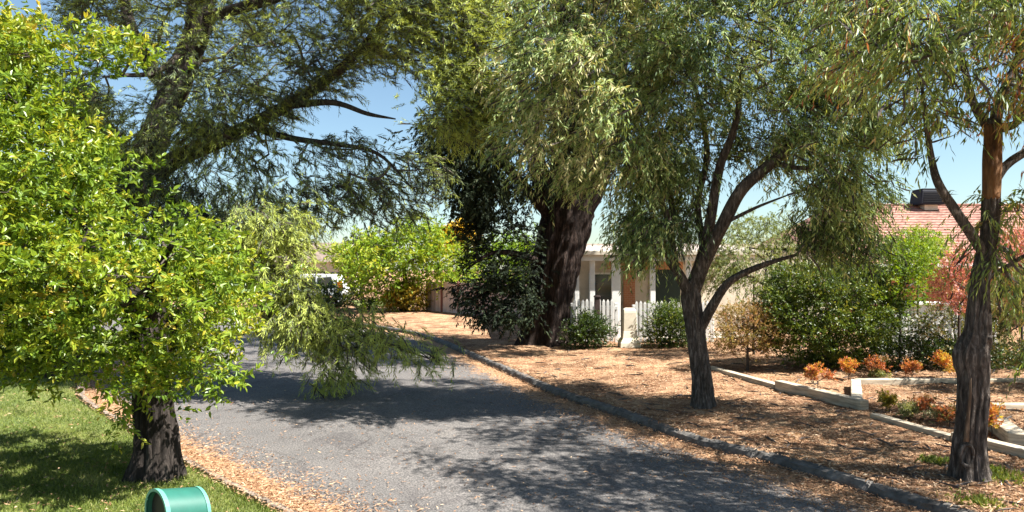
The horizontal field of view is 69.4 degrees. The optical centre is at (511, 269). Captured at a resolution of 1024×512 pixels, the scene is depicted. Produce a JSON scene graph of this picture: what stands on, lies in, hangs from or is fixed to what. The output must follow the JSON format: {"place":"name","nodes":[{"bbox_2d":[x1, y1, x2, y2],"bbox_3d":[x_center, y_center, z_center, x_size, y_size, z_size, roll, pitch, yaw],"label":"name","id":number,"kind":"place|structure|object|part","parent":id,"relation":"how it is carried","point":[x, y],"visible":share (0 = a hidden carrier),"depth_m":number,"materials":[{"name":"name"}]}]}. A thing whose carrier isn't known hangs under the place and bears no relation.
{"place":"outdoors","nodes":[
{"label":"outdoors","id":0,"kind":"place"},
{"bbox_2d":[0,330,281,511],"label":"lawn","id":1,"kind":"structure","parent":0,"point":[61,424],"depth_m":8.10,"materials":[{"name":"green plant"}]},
{"bbox_2d":[0,0,316,483],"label":"broadleaf tree","id":2,"kind":"object","parent":1,"relation":"on","point":[149,343],"visible":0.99,"depth_m":6.25,"materials":[{"name":"green plant"}]},
{"bbox_2d":[144,486,210,511],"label":"letterbox","id":3,"kind":"object","parent":1,"relation":"on","point":[191,499],"visible":1,"depth_m":4.05,"materials":[{"name":"teal metal"}]},
{"bbox_2d":[152,493,164,511],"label":"door","id":4,"kind":"structure","parent":3,"relation":"in","point":[157,504],"depth_m":4.06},
{"bbox_2d":[15,0,532,399],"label":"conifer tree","id":5,"kind":"object","parent":1,"relation":"on","point":[310,325],"visible":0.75,"depth_m":12.22,"materials":[{"name":"green plant"}]},
{"bbox_2d":[142,270,510,290],"bbox_3d":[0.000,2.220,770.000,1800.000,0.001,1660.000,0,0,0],"label":"ground","id":6,"kind":"structure","parent":0,"point":[401,278],"depth_m":181.14,"materials":[{"name":"green soil"}]},
{"bbox_2d":[85,317,915,511],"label":"road","id":7,"kind":"structure","parent":0,"point":[385,405],"depth_m":8.55,"materials":[{"name":"grey asphalt"}]},
{"bbox_2d":[28,325,296,511],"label":"kerb","id":8,"kind":"structure","parent":7,"relation":"on","point":[248,492],"depth_m":7.30,"materials":[{"name":"concrete"}]},
{"bbox_2d":[71,364,319,511],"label":"kerb litter","id":9,"kind":"object","parent":8,"relation":"on","point":[273,495],"visible":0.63,"depth_m":6.89,"materials":[{"name":"brown plant"}]},
{"bbox_2d":[85,333,930,511],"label":"road litter","id":10,"kind":"object","parent":7,"relation":"on","point":[863,500],"visible":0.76,"depth_m":7.60,"materials":[{"name":"brown plant"}]},
{"bbox_2d":[192,315,977,511],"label":"kerb","id":11,"kind":"structure","parent":7,"relation":"on","point":[901,496],"depth_m":8.31,"materials":[{"name":"concrete"}]},
{"bbox_2d":[0,0,1023,269],"label":"sky","id":12,"kind":"structure","parent":0,"point":[963,175],"materials":[{"name":"blue"}]},
{"bbox_2d":[170,292,1023,511],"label":"verge","id":13,"kind":"structure","parent":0,"point":[432,321],"depth_m":12.06,"materials":[{"name":"brown soil"}]},
{"bbox_2d":[22,236,51,295],"bbox_3d":[-28.235,0.107,39.986,12.439,5.579,7.394,0,0,18],"label":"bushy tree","id":14,"kind":"object","parent":13,"relation":"on","point":[32,281],"visible":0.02,"depth_m":38.64,"materials":[{"name":"green plant"}]},
{"bbox_2d":[93,237,201,299],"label":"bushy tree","id":15,"kind":"object","parent":13,"relation":"on","point":[144,272],"visible":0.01,"depth_m":44.43,"materials":[{"name":"green plant"}]},
{"bbox_2d":[249,272,348,307],"bbox_3d":[-10.671,1.103,37.416,4.740,1.955,1.889,0,0,0],"label":"parked wagon","id":16,"kind":"object","parent":13,"relation":"on","point":[330,277],"visible":0.09,"depth_m":36.50,"materials":[{"name":"white paint"}]},
{"bbox_3d":[-10.103,0.640,36.504,0.820,0.560,0.032,0,0,0],"label":"window","id":17,"kind":"part","parent":16,"relation":"part of","materials":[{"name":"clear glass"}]},
{"bbox_3d":[-9.158,0.640,36.504,0.910,0.560,0.032,0,0,0],"label":"window","id":18,"kind":"part","parent":16,"relation":"part of","materials":[{"name":"black glass"}]},
{"bbox_2d":[274,243,359,294],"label":"cottage","id":19,"kind":"structure","parent":13,"relation":"on","point":[328,265],"depth_m":51.20,"materials":[{"name":"white paint"}]},
{"bbox_2d":[273,276,379,309],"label":"roadside shrub","id":20,"kind":"object","parent":13,"relation":"on","point":[339,296],"visible":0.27,"depth_m":35.31,"materials":[{"name":"green plant"}]},
{"bbox_2d":[341,227,401,293],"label":"dark tree","id":21,"kind":"object","parent":13,"relation":"on","point":[353,241],"visible":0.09,"depth_m":51.83,"materials":[{"name":"green plant"}]},
{"bbox_2d":[314,210,489,313],"bbox_3d":[-4.921,-0.365,34.057,8.099,5.038,5.858,0,0,0],"label":"bushy tree","id":22,"kind":"object","parent":13,"relation":"on","point":[426,251],"visible":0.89,"depth_m":33.22,"materials":[{"name":"green plant"}]},
{"bbox_2d":[375,275,432,312],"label":"golden bush","id":23,"kind":"object","parent":13,"relation":"on","point":[409,298],"visible":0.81,"depth_m":33.56,"materials":[{"name":"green plant"}]},
{"bbox_2d":[434,218,474,261],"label":"yellow tree","id":24,"kind":"object","parent":13,"relation":"on","point":[450,224],"visible":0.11,"depth_m":45.50,"materials":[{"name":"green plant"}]},
{"bbox_2d":[426,281,526,316],"bbox_3d":[-1.634,1.320,31.112,0.100,1.600,8.273,0,0,-35],"label":"steel fence","id":25,"kind":"object","parent":13,"relation":"on","point":[441,304],"visible":0.16,"depth_m":33.10,"materials":[{"name":"grey metal"}]},
{"bbox_2d":[454,221,537,283],"bbox_3d":[-0.444,0.089,38.222,6.192,5.185,5.995,0,0,0],"label":"bushy tree","id":26,"kind":"object","parent":13,"relation":"on","point":[508,246],"visible":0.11,"depth_m":37.03,"materials":[{"name":"green plant"}]},
{"bbox_2d":[557,304,622,349],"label":"shaded shrub","id":27,"kind":"object","parent":13,"relation":"on","point":[581,333],"visible":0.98,"depth_m":18.18,"materials":[{"name":"green plant"}]},
{"bbox_2d":[570,299,617,342],"bbox_3d":[2.178,1.367,19.562,1.266,1.182,0.145,0,0,0],"label":"picket fence","id":28,"kind":"object","parent":13,"relation":"on","point":[613,307],"visible":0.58,"depth_m":19.49,"materials":[{"name":"white wood"}]},
{"bbox_2d":[384,0,826,347],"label":"cypress tree","id":29,"kind":"object","parent":13,"relation":"on","point":[554,258],"visible":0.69,"depth_m":18.42,"materials":[{"name":"green plant"}]},
{"bbox_2d":[617,308,640,347],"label":"pillar","id":30,"kind":"structure","parent":13,"relation":"on","point":[629,327],"depth_m":18.39,"materials":[{"name":"white paint"}]},
{"bbox_2d":[634,295,706,347],"bbox_3d":[3.935,1.417,18.481,1.904,1.545,1.708,0,0,0],"label":"bush","id":31,"kind":"object","parent":13,"relation":"on","point":[671,316],"visible":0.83,"depth_m":18.26,"materials":[{"name":"green plant"}]},
{"bbox_2d":[632,301,713,341],"bbox_3d":[4.263,1.391,19.562,2.160,1.132,0.145,0,0,0],"label":"picket fence","id":32,"kind":"object","parent":13,"relation":"on","point":[639,309],"visible":0.23,"depth_m":19.49,"materials":[{"name":"white wood"}]},
{"bbox_2d":[472,0,943,408],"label":"weeping tree","id":33,"kind":"object","parent":13,"relation":"on","point":[654,164],"visible":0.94,"depth_m":9.90,"materials":[{"name":"green plant"}]},
{"bbox_2d":[422,328,1023,511],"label":"fallen leaves","id":34,"kind":"object","parent":13,"relation":"on","point":[1020,498],"visible":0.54,"depth_m":9.52,"materials":[{"name":"brown plant"}]},
{"bbox_2d":[711,366,774,388],"bbox_3d":[4.111,1.979,13.316,0.150,0.192,2.452,0,0,-11],"label":"timber sleeper","id":35,"kind":"object","parent":13,"relation":"on","point":[756,380],"visible":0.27,"depth_m":12.99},
{"bbox_2d":[687,201,802,354],"bbox_3d":[5.353,0.190,16.553,3.032,3.528,2.263,0,0,-22],"label":"pale shrub","id":36,"kind":"object","parent":13,"relation":"on","point":[739,228],"visible":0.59,"depth_m":16.28,"materials":[{"name":"green plant"}]},
{"bbox_2d":[707,296,790,370],"bbox_3d":[4.625,1.255,14.322,1.848,1.482,1.674,0,0,0],"label":"tan shrub","id":37,"kind":"object","parent":13,"relation":"on","point":[731,335],"visible":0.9,"depth_m":14.06,"materials":[{"name":"beige plant"}]},
{"bbox_2d":[488,347,1023,511],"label":"fallen sticks","id":38,"kind":"object","parent":13,"relation":"on","point":[901,441],"visible":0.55,"depth_m":9.62,"materials":[{"name":"brown wood"}]},
{"bbox_2d":[569,204,1023,339],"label":"brick house","id":39,"kind":"structure","parent":13,"relation":"on","point":[591,277],"depth_m":23.52,"materials":[{"name":"brick"}]},
{"bbox_2d":[595,273,610,305],"bbox_3d":[2.852,0.650,23.452,0.800,1.100,0.115,0,0,0],"label":"window","id":40,"kind":"structure","parent":39,"relation":"in","point":[605,289],"depth_m":23.40,"materials":[{"name":"grey glass"}]},
{"bbox_2d":[655,269,679,328],"bbox_3d":[4.861,0.850,23.460,0.950,2.100,0.080,0,0,0],"label":"window","id":41,"kind":"structure","parent":39,"relation":"in","point":[674,289],"depth_m":23.42,"materials":[{"name":"black glass"}]},
{"bbox_2d":[827,271,874,303],"bbox_3d":[11.242,0.550,24.383,1.800,1.200,0.115,0,0,0],"label":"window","id":42,"kind":"structure","parent":39,"relation":"in","point":[833,271],"depth_m":24.33,"materials":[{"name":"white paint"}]},
{"bbox_2d":[910,188,944,209],"bbox_3d":[15.881,-2.655,28.240,0.970,0.810,0.910,0,0,0],"label":"evaporative cooler","id":43,"kind":"object","parent":39,"relation":"on","point":[927,199],"visible":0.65,"depth_m":27.88,"materials":[{"name":"black metal"}]},
{"bbox_2d":[800,361,837,387],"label":"nandina plant","id":44,"kind":"object","parent":13,"relation":"on","point":[813,371],"visible":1,"depth_m":11.30,"materials":[{"name":"orange plant"}]},
{"bbox_2d":[775,380,868,409],"bbox_3d":[4.637,1.946,11.199,0.150,0.257,1.874,0,0,-17],"label":"timber sleeper","id":45,"kind":"object","parent":13,"relation":"on","point":[834,398],"visible":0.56,"depth_m":11.00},
{"bbox_2d":[738,256,926,368],"bbox_3d":[6.289,0.897,14.704,3.935,2.656,2.903,0,0,-22],"label":"hedge shrub","id":46,"kind":"object","parent":13,"relation":"on","point":[792,303],"visible":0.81,"depth_m":14.01,"materials":[{"name":"green plant"}]},
{"bbox_2d":[838,356,859,379],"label":"nandina plant","id":47,"kind":"object","parent":13,"relation":"on","point":[845,364],"visible":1,"depth_m":12.97,"materials":[{"name":"orange plant"}]},
{"bbox_2d":[851,379,862,398],"bbox_3d":[5.284,1.939,11.347,0.150,0.257,1.873,0,0,24],"label":"timber sleeper","id":48,"kind":"object","parent":13,"relation":"on","point":[856,389],"visible":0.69,"depth_m":11.24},
{"bbox_2d":[861,354,892,377],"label":"nandina plant","id":49,"kind":"object","parent":13,"relation":"on","point":[873,364],"visible":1,"depth_m":12.96,"materials":[{"name":"orange plant"}]},
{"bbox_2d":[867,368,891,377],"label":"plant","id":50,"kind":"object","parent":13,"relation":"on","point":[878,372],"visible":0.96,"depth_m":12.93,"materials":[{"name":"green plant"}]},
{"bbox_2d":[751,0,1023,482],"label":"gum tree","id":51,"kind":"object","parent":13,"relation":"on","point":[971,360],"visible":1,"depth_m":6.92,"materials":[{"name":"green plant"}]},
{"bbox_2d":[875,388,907,412],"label":"plant","id":52,"kind":"object","parent":13,"relation":"on","point":[887,399],"visible":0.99,"depth_m":10.04,"materials":[{"name":"green plant"}]},
{"bbox_2d":[840,228,953,364],"bbox_3d":[7.645,0.559,14.573,2.553,2.770,1.676,0,0,-20],"label":"climbing shrub","id":53,"kind":"object","parent":13,"relation":"on","point":[919,273],"visible":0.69,"depth_m":14.24,"materials":[{"name":"green plant"}]},
{"bbox_2d":[854,378,956,384],"bbox_3d":[6.613,1.953,12.420,1.682,0.242,0.150,0,0,0],"label":"timber sleeper","id":54,"kind":"object","parent":13,"relation":"on","point":[889,381],"visible":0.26,"depth_m":12.35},
{"bbox_2d":[895,399,923,420],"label":"plant","id":55,"kind":"object","parent":13,"relation":"on","point":[907,409],"visible":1,"depth_m":9.63,"materials":[{"name":"green plant"}]},
{"bbox_2d":[870,413,950,440],"bbox_3d":[4.933,1.992,9.143,0.120,0.178,1.304,0,0,-13],"label":"timber sleeper","id":56,"kind":"object","parent":13,"relation":"on","point":[910,425],"visible":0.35,"depth_m":9.08,"materials":[{"name":"grey wood"}]},
{"bbox_2d":[899,357,922,375],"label":"nandina plant","id":57,"kind":"object","parent":13,"relation":"on","point":[912,366],"visible":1,"depth_m":12.98,"materials":[{"name":"orange plant"}]},
{"bbox_2d":[876,302,962,354],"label":"garden wall","id":58,"kind":"structure","parent":13,"relation":"on","point":[923,308],"depth_m":16.10,"materials":[{"name":"white paint"}]},
{"bbox_2d":[884,216,960,316],"bbox_3d":[8.803,0.350,16.041,1.971,3.090,1.710,0,0,0],"label":"tree","id":59,"kind":"object","parent":13,"relation":"on","point":[939,241],"visible":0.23,"depth_m":15.79,"materials":[{"name":"green plant"}]},
{"bbox_2d":[907,394,942,415],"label":"nandina plant","id":60,"kind":"object","parent":13,"relation":"on","point":[924,402],"visible":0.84,"depth_m":9.61,"materials":[{"name":"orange plant"}]},
{"bbox_2d":[914,451,949,466],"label":"weed tuft","id":61,"kind":"object","parent":13,"relation":"on","point":[933,459],"visible":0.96,"depth_m":7.59,"materials":[{"name":"green plant"}]},
{"bbox_2d":[869,314,996,356],"bbox_3d":[8.781,1.409,15.413,2.503,0.952,0.144,0,0,7],"label":"bush","id":62,"kind":"object","parent":13,"relation":"on","point":[949,329],"visible":0.11,"depth_m":15.36,"materials":[{"name":"plant"}]},
{"bbox_2d":[922,404,948,423],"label":"plant","id":63,"kind":"object","parent":13,"relation":"on","point":[927,413],"visible":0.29,"depth_m":9.47,"materials":[{"name":"green plant"}]},
{"bbox_2d":[929,401,955,427],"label":"nandina plant","id":64,"kind":"object","parent":13,"relation":"on","point":[944,413],"visible":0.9,"depth_m":9.15,"materials":[{"name":"orange plant"}]},
{"bbox_2d":[929,349,955,377],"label":"nandina plant","id":65,"kind":"object","parent":13,"relation":"on","point":[941,359],"visible":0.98,"depth_m":12.99,"materials":[{"name":"orange plant"}]},
{"bbox_2d":[923,236,974,339],"bbox_3d":[7.920,0.677,13.217,1.664,2.536,1.078,0,0,-43],"label":"pink shrub","id":66,"kind":"object","parent":13,"relation":"on","point":[958,287],"visible":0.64,"depth_m":13.12,"materials":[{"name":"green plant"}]},
{"bbox_2d":[879,326,1023,371],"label":"dark shrub","id":67,"kind":"object","parent":13,"relation":"on","point":[925,349],"visible":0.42,"depth_m":13.88,"materials":[{"name":"green plant"}]},
{"bbox_2d":[893,289,1013,362],"bbox_3d":[8.539,1.112,14.206,2.395,1.824,1.576,0,0,0],"label":"twiggy shrub","id":68,"kind":"object","parent":13,"relation":"on","point":[927,326],"visible":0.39,"depth_m":14.04,"materials":[{"name":"green plant"}]},
{"bbox_2d":[936,486,1022,511],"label":"weed tuft","id":69,"kind":"object","parent":13,"relation":"on","point":[981,501],"visible":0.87,"depth_m":6.29,"materials":[{"name":"green plant"}]},
{"bbox_2d":[951,432,1023,458],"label":"timber sleeper","id":70,"kind":"object","parent":13,"relation":"on","point":[1006,448],"visible":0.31,"depth_m":7.91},
{"bbox_2d":[956,378,1023,382],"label":"timber sleeper","id":71,"kind":"object","parent":13,"relation":"on","point":[1005,380],"visible":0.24,"depth_m":12.33,"materials":[{"name":"beige wood"}]},
{"bbox_2d":[988,399,1005,435],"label":"nandina plant","id":72,"kind":"object","parent":13,"relation":"on","point":[993,412],"visible":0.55,"depth_m":8.62,"materials":[{"name":"orange plant"}]},
{"bbox_2d":[989,464,1015,474],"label":"weed tuft","id":73,"kind":"object","parent":13,"relation":"on","point":[997,468],"visible":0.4,"depth_m":7.15,"materials":[{"name":"green plant"}]},
{"bbox_2d":[982,466,1023,485],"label":"weed tuft","id":74,"kind":"object","parent":13,"relation":"on","point":[1005,475],"visible":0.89,"depth_m":6.96,"materials":[{"name":"green plant"}]},
{"bbox_2d":[988,413,1023,445],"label":"rock","id":75,"kind":"object","parent":13,"relation":"on","point":[1008,431],"visible":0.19,"depth_m":8.38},
{"bbox_2d":[990,403,1023,410],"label":"timber sleeper","id":76,"kind":"object","parent":13,"relation":"on","point":[1014,405],"depth_m":10.11,"materials":[{"name":"grey wood"}]},
{"bbox_2d":[990,263,1023,380],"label":"mixed shrub","id":77,"kind":"object","parent":13,"relation":"on","point":[999,328],"visible":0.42,"depth_m":11.66,"materials":[{"name":"green plant"}]},
{"bbox_2d":[996,216,1023,353],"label":"blossom tree","id":78,"kind":"object","parent":13,"relation":"on","point":[1021,232],"visible":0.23,"depth_m":14.34,"materials":[{"name":"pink plant"}]},
{"bbox_2d":[594,295,600,344],"bbox_3d":[2.211,1.323,19.200,0.173,1.300,0.173,0,0,0],"label":"garden post","id":79,"kind":"object","parent":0,"point":[596,302],"visible":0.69,"depth_m":19.13,"materials":[{"name":"brown wood"}]}
]}

